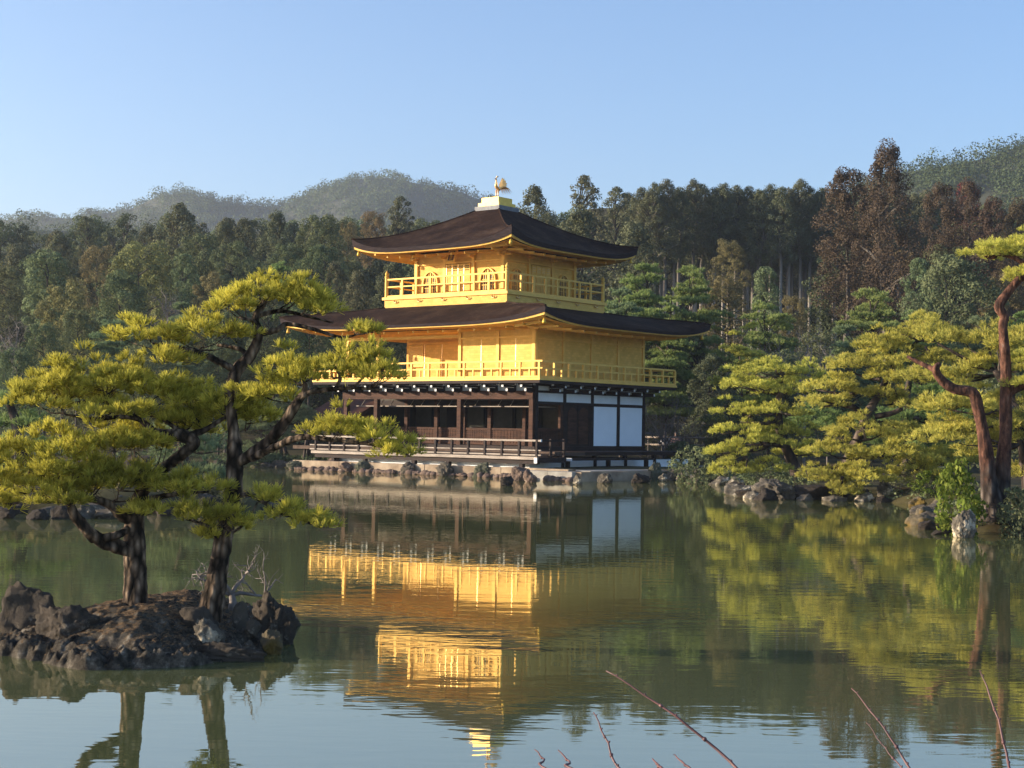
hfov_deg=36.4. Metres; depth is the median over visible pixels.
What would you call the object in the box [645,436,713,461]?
bamboo fence
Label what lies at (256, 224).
broadleaf tree
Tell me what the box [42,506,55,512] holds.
rock
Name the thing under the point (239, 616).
rock
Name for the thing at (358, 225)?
broadleaf tree
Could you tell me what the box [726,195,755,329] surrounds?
cypress tree
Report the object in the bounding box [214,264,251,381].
cypress tree
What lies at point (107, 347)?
pine tree
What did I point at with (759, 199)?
cypress tree
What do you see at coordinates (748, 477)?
bush
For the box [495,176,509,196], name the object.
phoenix statue
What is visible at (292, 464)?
rock
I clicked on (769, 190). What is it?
cypress tree
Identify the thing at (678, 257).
cypress tree
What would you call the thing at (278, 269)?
pine tree
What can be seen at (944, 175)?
hillside forest
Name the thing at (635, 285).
pine tree
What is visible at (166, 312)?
broadleaf tree
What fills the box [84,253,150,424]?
broadleaf tree
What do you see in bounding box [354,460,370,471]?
rock
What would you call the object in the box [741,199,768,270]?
cypress tree
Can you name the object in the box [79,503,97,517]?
rock
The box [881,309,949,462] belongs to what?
pine tree
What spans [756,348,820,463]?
broadleaf tree
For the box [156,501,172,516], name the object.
rock
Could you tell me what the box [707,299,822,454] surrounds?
pine tree
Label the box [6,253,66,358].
broadleaf tree
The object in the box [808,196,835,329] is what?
cypress tree
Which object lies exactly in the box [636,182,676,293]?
cypress tree
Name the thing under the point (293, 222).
broadleaf tree
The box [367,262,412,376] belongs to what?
cypress tree
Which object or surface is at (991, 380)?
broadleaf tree
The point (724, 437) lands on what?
broadleaf tree
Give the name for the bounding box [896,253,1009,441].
broadleaf tree
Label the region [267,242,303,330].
broadleaf tree
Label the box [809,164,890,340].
cedar tree
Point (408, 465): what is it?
rock
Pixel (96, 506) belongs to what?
rock
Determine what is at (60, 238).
cypress tree
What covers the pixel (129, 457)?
rock
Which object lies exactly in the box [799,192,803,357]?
cypress tree
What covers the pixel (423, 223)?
broadleaf tree
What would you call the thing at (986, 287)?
cedar tree
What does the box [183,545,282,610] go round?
bare shrub
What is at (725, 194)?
cypress tree
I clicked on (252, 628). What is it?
rock
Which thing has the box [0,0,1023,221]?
sky
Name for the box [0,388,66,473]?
pine tree
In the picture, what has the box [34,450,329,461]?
ground cover
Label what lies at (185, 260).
conifer tree
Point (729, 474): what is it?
shoreline rocks
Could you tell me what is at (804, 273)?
cypress tree
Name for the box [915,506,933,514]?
rock
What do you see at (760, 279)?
conifer tree
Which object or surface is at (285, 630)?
rock
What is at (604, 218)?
cypress tree
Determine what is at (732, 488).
rock
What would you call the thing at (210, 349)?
broadleaf tree
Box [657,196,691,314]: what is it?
cypress tree
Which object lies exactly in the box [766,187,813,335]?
cypress tree
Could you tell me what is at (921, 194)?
cypress tree
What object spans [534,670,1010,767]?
red twig shrub
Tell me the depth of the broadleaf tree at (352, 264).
127.69 m
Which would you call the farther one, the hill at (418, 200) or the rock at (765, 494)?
the hill at (418, 200)
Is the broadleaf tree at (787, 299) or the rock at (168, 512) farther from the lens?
the broadleaf tree at (787, 299)
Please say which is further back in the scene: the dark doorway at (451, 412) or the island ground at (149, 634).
the dark doorway at (451, 412)
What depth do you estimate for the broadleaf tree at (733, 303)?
99.74 m
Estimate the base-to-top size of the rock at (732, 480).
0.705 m
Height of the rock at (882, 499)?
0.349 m
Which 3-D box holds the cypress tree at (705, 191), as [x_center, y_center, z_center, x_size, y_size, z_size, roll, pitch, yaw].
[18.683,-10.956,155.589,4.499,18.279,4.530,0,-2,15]
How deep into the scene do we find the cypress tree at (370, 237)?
158.94 m
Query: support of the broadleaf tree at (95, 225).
on the ground at (832, 460)
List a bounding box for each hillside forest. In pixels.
[0,168,529,276]
[2,208,358,344]
[837,133,1023,213]
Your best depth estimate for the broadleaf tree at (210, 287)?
97.61 m
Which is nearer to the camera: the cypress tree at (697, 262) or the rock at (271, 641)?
the rock at (271, 641)
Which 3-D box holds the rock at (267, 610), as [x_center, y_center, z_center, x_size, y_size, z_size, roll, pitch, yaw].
[-2.170,2.203,14.048,0.417,0.684,0.391,2,-2,-41]
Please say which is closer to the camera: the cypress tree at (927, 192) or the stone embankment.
the stone embankment
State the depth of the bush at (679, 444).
75.74 m
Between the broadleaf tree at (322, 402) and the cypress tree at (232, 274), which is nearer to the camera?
the broadleaf tree at (322, 402)
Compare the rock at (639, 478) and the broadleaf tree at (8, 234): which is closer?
the rock at (639, 478)
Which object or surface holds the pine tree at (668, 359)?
on the ground at (832, 460)
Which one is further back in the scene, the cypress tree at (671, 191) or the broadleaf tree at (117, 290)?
the cypress tree at (671, 191)
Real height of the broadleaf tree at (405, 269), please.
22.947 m
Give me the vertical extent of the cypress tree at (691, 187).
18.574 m
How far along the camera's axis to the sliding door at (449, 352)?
73.81 m
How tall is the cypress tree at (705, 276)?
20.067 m
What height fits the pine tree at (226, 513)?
3.200 m
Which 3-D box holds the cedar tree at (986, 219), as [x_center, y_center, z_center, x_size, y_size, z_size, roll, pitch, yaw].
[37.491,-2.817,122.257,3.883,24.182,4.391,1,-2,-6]
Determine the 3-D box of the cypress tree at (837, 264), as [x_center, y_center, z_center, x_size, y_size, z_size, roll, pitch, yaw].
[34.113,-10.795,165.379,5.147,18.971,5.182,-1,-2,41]
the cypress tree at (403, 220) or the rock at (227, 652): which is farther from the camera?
the cypress tree at (403, 220)
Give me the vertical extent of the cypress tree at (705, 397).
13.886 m
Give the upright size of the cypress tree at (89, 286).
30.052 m
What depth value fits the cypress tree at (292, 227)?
158.01 m
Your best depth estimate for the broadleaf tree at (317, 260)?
107.96 m
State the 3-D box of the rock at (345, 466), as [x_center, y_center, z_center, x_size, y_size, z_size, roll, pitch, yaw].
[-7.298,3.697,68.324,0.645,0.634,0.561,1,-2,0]
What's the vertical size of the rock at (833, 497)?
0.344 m
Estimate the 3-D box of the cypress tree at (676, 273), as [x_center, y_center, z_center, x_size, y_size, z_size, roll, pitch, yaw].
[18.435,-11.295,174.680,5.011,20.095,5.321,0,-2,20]
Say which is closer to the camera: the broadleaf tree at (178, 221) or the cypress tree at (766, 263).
the broadleaf tree at (178, 221)
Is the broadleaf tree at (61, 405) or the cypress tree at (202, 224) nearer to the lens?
the broadleaf tree at (61, 405)
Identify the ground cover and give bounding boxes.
[7,472,269,502]
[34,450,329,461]
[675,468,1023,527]
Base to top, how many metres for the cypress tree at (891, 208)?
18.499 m
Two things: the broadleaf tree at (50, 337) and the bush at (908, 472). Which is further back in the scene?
the broadleaf tree at (50, 337)
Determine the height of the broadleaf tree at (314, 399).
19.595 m
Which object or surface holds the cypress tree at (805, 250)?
on the ground at (832, 460)
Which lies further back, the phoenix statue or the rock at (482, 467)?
the phoenix statue
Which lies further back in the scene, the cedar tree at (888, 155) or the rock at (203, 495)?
the cedar tree at (888, 155)
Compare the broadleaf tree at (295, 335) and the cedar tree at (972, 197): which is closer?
the broadleaf tree at (295, 335)
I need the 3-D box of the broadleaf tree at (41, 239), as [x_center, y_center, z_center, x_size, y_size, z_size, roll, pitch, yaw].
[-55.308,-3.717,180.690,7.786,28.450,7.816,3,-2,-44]
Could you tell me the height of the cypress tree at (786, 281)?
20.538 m
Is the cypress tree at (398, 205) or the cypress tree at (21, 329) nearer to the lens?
the cypress tree at (21, 329)
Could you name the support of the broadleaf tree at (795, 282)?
on the ground at (832, 460)
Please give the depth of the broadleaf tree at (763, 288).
202.42 m
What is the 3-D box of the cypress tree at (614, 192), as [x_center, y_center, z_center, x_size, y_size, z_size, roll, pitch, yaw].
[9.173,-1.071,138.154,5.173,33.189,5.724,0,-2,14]
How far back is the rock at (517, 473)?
59.92 m
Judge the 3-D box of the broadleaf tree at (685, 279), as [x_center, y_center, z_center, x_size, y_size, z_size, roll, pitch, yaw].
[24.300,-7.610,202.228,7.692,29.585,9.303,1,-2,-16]
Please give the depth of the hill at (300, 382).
423.67 m
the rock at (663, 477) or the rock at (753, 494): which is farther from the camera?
the rock at (663, 477)
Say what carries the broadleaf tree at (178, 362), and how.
on the ground at (832, 460)
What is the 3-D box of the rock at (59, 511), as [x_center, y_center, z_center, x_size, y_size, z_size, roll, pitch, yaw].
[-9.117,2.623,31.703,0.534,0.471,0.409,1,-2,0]
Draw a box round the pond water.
[0,461,1023,767]
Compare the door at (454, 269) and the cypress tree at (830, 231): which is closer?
the door at (454, 269)
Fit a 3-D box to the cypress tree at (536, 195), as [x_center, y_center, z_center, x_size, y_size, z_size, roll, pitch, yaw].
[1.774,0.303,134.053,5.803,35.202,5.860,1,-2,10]
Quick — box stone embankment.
[293,460,723,481]
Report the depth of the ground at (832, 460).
76.33 m
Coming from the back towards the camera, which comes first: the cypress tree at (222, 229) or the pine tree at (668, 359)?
the cypress tree at (222, 229)
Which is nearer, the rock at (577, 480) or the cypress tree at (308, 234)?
the rock at (577, 480)
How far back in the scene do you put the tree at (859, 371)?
73.53 m
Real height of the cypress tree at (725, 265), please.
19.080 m
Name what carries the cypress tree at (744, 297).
on the ground at (832, 460)
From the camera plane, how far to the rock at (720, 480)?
58.91 m
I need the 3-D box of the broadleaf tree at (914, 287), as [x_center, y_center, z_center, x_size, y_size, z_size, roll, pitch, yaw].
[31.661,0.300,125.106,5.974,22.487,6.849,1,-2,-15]
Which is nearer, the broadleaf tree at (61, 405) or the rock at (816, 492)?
the rock at (816, 492)
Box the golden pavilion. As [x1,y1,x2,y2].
[279,196,715,467]
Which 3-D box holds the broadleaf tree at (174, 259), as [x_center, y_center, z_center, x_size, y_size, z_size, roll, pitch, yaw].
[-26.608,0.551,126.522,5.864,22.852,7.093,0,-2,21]
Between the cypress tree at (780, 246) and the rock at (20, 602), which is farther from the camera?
the cypress tree at (780, 246)
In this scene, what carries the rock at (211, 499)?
on the ground at (832, 460)
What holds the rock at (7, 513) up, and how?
in the pond water
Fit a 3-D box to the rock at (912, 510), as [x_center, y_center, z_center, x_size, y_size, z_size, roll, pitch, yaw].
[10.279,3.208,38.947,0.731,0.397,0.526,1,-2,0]
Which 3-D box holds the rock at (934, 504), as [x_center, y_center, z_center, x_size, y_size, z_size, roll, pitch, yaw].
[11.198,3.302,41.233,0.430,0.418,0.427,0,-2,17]
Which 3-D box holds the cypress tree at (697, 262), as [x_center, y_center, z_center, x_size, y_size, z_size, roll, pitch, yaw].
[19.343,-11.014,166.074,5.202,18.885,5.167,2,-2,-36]
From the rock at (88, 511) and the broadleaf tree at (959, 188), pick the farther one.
the broadleaf tree at (959, 188)
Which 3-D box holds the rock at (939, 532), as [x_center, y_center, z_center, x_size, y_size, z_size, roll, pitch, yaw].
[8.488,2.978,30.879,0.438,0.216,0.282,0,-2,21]
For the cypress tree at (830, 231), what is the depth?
156.12 m
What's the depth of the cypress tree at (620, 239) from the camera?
162.65 m
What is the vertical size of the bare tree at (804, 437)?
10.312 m
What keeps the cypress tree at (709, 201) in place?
on the ground at (832, 460)
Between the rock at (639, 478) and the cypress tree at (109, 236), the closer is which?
the rock at (639, 478)
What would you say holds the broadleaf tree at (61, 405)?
on the ground at (832, 460)
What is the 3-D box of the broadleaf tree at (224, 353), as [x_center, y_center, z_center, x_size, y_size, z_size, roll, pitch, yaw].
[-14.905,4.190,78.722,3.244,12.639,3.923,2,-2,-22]
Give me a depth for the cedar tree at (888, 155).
111.90 m
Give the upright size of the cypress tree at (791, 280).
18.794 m
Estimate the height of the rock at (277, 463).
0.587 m
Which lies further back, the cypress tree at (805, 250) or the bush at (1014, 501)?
the cypress tree at (805, 250)
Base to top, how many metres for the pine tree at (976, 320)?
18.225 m
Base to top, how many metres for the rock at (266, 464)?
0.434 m
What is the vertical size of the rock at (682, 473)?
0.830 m
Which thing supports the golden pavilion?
on the stone embankment
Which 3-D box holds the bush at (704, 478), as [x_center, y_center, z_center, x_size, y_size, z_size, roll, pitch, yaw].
[7.047,3.480,59.873,2.262,2.300,2.164,1,-2,0]
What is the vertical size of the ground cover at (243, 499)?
0.867 m
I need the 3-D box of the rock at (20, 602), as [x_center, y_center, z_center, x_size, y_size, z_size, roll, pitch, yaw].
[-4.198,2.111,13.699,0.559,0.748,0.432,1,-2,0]
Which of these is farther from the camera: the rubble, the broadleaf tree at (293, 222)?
the broadleaf tree at (293, 222)
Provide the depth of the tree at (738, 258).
118.11 m
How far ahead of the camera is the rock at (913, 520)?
33.81 m
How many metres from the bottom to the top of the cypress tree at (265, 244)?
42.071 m
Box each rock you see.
[0,506,19,518]
[0,581,55,633]
[16,503,28,512]
[26,509,49,519]
[35,604,104,642]
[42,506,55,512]
[50,504,69,518]
[77,503,106,511]
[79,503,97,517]
[94,509,115,517]
[124,455,139,463]
[141,455,155,461]
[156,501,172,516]
[179,606,218,627]
[186,493,214,501]
[193,617,225,642]
[193,641,266,661]
[199,496,219,507]
[213,459,225,465]
[232,601,247,631]
[244,619,261,636]
[250,462,272,466]
[252,590,299,638]
[260,629,282,654]
[271,460,285,466]
[277,607,292,644]
[286,460,301,469]
[338,461,352,471]
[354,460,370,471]
[400,461,415,473]
[436,462,453,475]
[472,462,488,476]
[500,476,513,485]
[511,466,529,480]
[523,469,536,481]
[573,474,582,484]
[597,473,612,482]
[631,473,650,482]
[648,461,661,479]
[658,473,668,480]
[667,469,676,480]
[676,467,691,479]
[709,476,729,484]
[724,483,751,494]
[728,476,743,483]
[735,490,751,495]
[743,490,759,498]
[750,478,797,499]
[753,487,778,500]
[794,484,829,499]
[796,494,813,500]
[822,494,846,501]
[827,490,849,498]
[854,492,873,501]
[876,496,890,502]
[877,479,893,496]
[905,514,941,525]
[908,496,926,505]
[909,504,933,513]
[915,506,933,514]
[918,520,939,529]
[921,511,936,516]
[928,501,940,508]
[931,529,950,534]
[951,509,976,537]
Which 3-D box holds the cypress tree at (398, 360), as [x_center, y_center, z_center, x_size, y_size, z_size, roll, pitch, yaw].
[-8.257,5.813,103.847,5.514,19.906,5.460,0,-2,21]
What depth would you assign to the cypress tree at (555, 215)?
202.00 m
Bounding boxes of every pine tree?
[0,338,272,605]
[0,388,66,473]
[73,318,168,452]
[95,322,178,445]
[99,266,427,622]
[141,422,227,480]
[159,301,214,406]
[215,395,324,461]
[258,260,316,378]
[604,262,689,456]
[604,287,654,456]
[645,299,710,457]
[663,264,735,436]
[695,320,793,461]
[700,355,836,479]
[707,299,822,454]
[786,365,989,476]
[794,309,989,495]
[799,323,883,437]
[834,287,920,461]
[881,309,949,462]
[893,312,1023,488]
[907,225,1023,521]
[946,315,996,466]
[985,310,1023,464]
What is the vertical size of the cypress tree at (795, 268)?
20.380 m
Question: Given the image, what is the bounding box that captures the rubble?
[289,466,573,481]
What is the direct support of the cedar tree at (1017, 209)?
on the ground at (832, 460)
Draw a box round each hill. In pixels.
[1,229,310,389]
[2,178,477,367]
[867,145,1023,211]
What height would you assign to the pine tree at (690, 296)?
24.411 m
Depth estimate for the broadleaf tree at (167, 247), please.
174.83 m
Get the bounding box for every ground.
[0,208,1023,533]
[0,589,301,669]
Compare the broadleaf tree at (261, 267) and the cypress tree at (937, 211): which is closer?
the broadleaf tree at (261, 267)
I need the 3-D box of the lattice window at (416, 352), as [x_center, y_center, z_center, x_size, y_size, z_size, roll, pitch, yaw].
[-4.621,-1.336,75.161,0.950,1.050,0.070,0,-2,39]
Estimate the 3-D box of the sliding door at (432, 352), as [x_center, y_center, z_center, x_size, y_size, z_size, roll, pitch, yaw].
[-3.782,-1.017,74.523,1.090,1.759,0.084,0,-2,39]
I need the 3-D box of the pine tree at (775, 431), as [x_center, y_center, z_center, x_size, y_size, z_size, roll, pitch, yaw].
[8.823,1.183,52.529,4.763,4.429,2.761,1,-2,-19]
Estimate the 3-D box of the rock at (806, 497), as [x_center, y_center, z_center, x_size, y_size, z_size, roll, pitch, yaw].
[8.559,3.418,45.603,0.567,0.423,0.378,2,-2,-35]
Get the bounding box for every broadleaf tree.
[0,219,29,294]
[0,260,29,413]
[0,265,30,430]
[0,316,37,430]
[0,347,52,458]
[3,322,92,437]
[6,231,50,317]
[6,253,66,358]
[11,322,65,430]
[16,276,110,437]
[28,259,76,421]
[53,312,119,433]
[55,309,105,440]
[59,214,114,290]
[74,221,123,304]
[77,244,121,430]
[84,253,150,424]
[84,269,158,448]
[91,239,185,353]
[110,340,176,454]
[130,257,191,362]
[143,230,178,300]
[144,282,181,343]
[147,202,204,362]
[147,213,197,275]
[152,314,202,411]
[156,251,223,363]
[168,232,226,315]
[178,315,244,440]
[188,270,236,445]
[188,342,247,454]
[196,299,264,452]
[209,240,260,317]
[235,218,289,379]
[236,260,296,350]
[240,331,297,439]
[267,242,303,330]
[271,220,324,276]
[276,331,342,434]
[282,301,342,452]
[289,259,319,348]
[290,213,351,405]
[290,243,349,441]
[303,335,381,444]
[312,254,378,422]
[318,216,369,306]
[334,221,357,303]
[337,218,387,273]
[351,211,388,298]
[383,263,414,362]
[399,218,439,266]
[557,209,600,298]
[680,263,720,310]
[700,275,754,441]
[700,396,763,460]
[740,268,786,308]
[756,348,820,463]
[779,295,816,350]
[790,330,848,461]
[791,251,877,357]
[794,271,830,297]
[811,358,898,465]
[876,250,948,351]
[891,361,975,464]
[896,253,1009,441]
[915,243,979,359]
[948,204,1003,328]
[950,182,980,244]
[955,370,1023,468]
[970,270,1023,445]
[980,253,1023,332]
[989,220,1023,314]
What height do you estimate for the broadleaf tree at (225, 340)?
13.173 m
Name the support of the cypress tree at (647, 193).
on the ground at (832, 460)
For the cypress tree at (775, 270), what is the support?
on the ground at (832, 460)
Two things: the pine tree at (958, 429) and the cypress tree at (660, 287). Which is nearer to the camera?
the pine tree at (958, 429)
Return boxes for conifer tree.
[0,249,89,437]
[158,253,203,362]
[740,266,791,441]
[891,257,940,360]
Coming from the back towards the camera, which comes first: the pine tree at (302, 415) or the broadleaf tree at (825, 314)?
the broadleaf tree at (825, 314)
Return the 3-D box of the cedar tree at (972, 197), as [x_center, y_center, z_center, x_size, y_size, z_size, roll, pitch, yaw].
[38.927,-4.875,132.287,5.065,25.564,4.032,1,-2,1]
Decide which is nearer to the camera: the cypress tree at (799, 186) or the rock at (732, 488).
the rock at (732, 488)
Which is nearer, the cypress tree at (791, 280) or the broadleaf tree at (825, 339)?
the broadleaf tree at (825, 339)
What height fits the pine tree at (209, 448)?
2.029 m
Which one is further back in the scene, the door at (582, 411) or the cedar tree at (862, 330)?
the cedar tree at (862, 330)
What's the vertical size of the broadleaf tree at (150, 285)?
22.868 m
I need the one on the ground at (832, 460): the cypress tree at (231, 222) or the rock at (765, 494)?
the cypress tree at (231, 222)
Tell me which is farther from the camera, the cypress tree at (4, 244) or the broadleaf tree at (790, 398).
the cypress tree at (4, 244)
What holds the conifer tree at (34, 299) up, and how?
on the ground at (832, 460)
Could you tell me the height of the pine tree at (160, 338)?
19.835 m
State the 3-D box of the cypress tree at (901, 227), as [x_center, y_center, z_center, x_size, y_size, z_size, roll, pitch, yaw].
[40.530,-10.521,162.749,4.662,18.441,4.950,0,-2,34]
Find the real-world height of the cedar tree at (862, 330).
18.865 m
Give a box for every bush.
[217,446,272,466]
[665,441,695,463]
[666,445,716,483]
[703,437,720,463]
[733,460,789,482]
[886,461,944,487]
[907,470,948,497]
[934,457,988,535]
[995,486,1023,536]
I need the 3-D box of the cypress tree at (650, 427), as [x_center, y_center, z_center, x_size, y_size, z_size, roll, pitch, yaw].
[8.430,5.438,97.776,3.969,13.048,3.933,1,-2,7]
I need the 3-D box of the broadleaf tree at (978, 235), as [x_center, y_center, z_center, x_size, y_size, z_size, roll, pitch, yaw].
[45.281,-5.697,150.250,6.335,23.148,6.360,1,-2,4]
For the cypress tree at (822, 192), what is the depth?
154.19 m
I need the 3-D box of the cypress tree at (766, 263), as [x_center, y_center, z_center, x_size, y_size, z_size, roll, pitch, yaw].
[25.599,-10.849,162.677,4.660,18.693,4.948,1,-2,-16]
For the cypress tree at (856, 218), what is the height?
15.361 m
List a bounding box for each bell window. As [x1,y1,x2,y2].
[422,271,438,293]
[479,267,496,290]
[509,268,524,290]
[558,275,568,296]
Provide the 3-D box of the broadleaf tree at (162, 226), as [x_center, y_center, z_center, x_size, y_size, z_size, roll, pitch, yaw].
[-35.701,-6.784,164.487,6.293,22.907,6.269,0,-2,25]
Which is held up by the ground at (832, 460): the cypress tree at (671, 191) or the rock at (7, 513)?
the cypress tree at (671, 191)
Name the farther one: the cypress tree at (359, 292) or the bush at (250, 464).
the cypress tree at (359, 292)
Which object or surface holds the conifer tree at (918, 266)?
on the ground at (832, 460)
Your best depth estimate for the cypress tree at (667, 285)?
202.14 m
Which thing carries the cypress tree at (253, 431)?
on the ground at (832, 460)
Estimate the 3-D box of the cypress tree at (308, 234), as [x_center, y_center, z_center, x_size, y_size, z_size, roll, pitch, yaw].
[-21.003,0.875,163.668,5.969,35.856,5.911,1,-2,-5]
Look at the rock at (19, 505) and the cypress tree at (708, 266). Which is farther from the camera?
the cypress tree at (708, 266)
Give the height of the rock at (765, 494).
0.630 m
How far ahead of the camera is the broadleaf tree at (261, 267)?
126.67 m
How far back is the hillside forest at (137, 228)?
426.88 m
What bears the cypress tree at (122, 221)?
on the ground at (832, 460)
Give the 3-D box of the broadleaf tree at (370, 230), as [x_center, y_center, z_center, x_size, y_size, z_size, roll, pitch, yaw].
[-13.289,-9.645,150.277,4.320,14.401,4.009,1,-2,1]
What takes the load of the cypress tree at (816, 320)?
on the ground at (832, 460)
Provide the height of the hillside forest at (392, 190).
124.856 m
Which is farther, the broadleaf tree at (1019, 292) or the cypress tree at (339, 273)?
the broadleaf tree at (1019, 292)
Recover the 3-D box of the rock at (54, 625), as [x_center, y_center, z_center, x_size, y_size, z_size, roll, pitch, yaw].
[-3.736,2.115,13.180,0.603,0.531,0.474,1,-2,0]
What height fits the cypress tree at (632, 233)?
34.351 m
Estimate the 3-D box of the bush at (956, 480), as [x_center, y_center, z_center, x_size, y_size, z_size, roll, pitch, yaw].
[8.895,2.518,30.896,1.049,2.147,1.204,0,-2,21]
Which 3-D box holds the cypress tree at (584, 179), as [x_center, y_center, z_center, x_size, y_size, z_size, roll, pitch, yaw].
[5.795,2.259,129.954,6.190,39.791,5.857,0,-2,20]
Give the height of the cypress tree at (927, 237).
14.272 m
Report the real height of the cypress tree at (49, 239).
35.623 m
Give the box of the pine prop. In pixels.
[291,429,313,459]
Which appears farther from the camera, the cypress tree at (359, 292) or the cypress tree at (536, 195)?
the cypress tree at (536, 195)
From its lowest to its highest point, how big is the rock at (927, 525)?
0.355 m
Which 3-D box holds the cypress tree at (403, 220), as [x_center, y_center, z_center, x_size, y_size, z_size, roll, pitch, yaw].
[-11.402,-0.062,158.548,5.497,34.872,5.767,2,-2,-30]
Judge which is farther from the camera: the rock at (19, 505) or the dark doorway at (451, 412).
the dark doorway at (451, 412)
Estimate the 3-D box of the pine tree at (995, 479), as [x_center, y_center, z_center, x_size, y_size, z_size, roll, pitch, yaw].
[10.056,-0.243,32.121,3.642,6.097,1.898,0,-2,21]
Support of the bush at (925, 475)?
on the ground at (832, 460)
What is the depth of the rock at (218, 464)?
74.36 m
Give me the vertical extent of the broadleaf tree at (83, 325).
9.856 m
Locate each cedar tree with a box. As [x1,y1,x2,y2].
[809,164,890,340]
[828,246,908,339]
[851,138,925,424]
[914,182,974,319]
[944,176,996,375]
[958,256,1008,327]
[969,195,1017,373]
[991,196,1023,322]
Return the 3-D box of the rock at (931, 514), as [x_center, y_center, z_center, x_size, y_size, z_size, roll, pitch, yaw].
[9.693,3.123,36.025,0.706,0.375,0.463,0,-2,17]
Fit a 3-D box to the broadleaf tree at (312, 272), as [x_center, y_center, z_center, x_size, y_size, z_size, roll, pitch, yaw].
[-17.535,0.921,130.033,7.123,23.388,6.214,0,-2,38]
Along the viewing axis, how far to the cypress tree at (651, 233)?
162.72 m
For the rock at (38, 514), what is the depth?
31.07 m
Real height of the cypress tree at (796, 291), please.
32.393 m
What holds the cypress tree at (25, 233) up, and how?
on the ground at (832, 460)
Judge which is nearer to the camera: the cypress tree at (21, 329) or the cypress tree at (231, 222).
the cypress tree at (21, 329)
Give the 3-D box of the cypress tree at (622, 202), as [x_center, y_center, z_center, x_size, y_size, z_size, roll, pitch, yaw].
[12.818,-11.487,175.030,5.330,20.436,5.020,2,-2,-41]
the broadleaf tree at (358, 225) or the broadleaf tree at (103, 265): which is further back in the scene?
the broadleaf tree at (358, 225)
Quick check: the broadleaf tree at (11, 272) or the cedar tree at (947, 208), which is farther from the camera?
the cedar tree at (947, 208)
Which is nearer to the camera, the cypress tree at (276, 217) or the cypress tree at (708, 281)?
the cypress tree at (276, 217)
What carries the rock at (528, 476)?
in the pond water
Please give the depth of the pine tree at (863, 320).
91.69 m
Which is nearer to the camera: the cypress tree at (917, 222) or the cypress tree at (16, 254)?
the cypress tree at (16, 254)
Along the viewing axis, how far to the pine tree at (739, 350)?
79.48 m
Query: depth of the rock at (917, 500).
43.39 m
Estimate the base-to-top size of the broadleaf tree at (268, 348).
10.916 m
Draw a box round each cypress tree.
[0,223,37,334]
[0,236,17,314]
[0,241,39,404]
[0,324,34,433]
[43,233,77,299]
[44,229,74,349]
[61,265,104,422]
[67,216,102,314]
[94,225,129,311]
[100,212,150,316]
[121,235,151,362]
[133,223,165,319]
[190,222,210,268]
[201,220,239,371]
[204,217,243,293]
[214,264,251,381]
[226,217,267,320]
[240,320,299,437]
[247,290,296,435]
[251,228,280,309]
[253,209,293,309]
[281,223,315,393]
[302,224,326,343]
[310,260,355,399]
[332,269,376,439]
[354,259,406,399]
[354,341,406,441]
[355,214,385,304]
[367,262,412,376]
[374,196,414,297]
[378,222,401,354]
[382,214,412,359]
[516,184,561,227]
[542,210,561,228]
[557,205,615,302]
[565,174,622,300]
[576,215,620,300]
[592,186,635,310]
[604,220,664,405]
[609,192,639,294]
[612,199,652,268]
[620,187,661,272]
[627,190,671,290]
[634,194,668,298]
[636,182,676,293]
[642,264,687,305]
[645,343,691,457]
[645,372,673,455]
[650,179,687,312]
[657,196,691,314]
[657,203,678,313]
[659,186,700,309]
[661,194,681,313]
[667,207,690,304]
[668,334,724,455]
[676,200,709,312]
[677,178,717,312]
[679,183,717,335]
[679,353,739,456]
[687,196,720,346]
[695,186,736,348]
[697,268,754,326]
[698,260,719,347]
[699,210,722,349]
[701,182,746,349]
[705,193,744,351]
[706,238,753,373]
[715,184,754,341]
[718,195,753,340]
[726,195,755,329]
[731,186,768,346]
[737,188,778,348]
[741,194,776,331]
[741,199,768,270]
[742,265,754,345]
[742,265,756,349]
[751,183,785,354]
[759,201,790,332]
[760,186,803,333]
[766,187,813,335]
[769,196,812,333]
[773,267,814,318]
[782,198,795,357]
[782,256,802,272]
[784,178,824,350]
[791,187,829,351]
[793,208,821,359]
[794,253,817,351]
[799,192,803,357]
[803,187,841,355]
[803,240,819,354]
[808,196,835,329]
[814,203,853,340]
[819,193,848,341]
[837,209,873,352]
[852,203,889,270]
[870,197,899,360]
[886,196,914,318]
[886,196,920,321]
[896,217,929,291]
[898,193,932,252]
[915,197,951,253]
[916,224,949,274]
[919,191,945,234]
[920,189,942,223]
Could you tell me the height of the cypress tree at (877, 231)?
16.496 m
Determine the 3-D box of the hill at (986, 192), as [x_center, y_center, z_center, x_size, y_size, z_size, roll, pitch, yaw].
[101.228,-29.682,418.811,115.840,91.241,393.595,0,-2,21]
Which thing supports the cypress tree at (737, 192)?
on the ground at (832, 460)
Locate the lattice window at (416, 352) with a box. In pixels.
[408,345,423,366]
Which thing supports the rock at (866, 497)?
in the pond water
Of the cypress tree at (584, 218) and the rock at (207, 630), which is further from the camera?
the cypress tree at (584, 218)
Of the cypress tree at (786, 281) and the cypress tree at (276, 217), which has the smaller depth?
the cypress tree at (276, 217)
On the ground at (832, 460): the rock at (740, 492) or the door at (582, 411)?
the rock at (740, 492)
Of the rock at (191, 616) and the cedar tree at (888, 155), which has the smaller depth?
the rock at (191, 616)
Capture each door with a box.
[424,344,441,378]
[441,344,457,378]
[446,263,470,291]
[531,265,550,293]
[567,405,576,445]
[577,406,588,445]
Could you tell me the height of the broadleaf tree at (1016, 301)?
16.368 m
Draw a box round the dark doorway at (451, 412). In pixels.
[446,408,456,427]

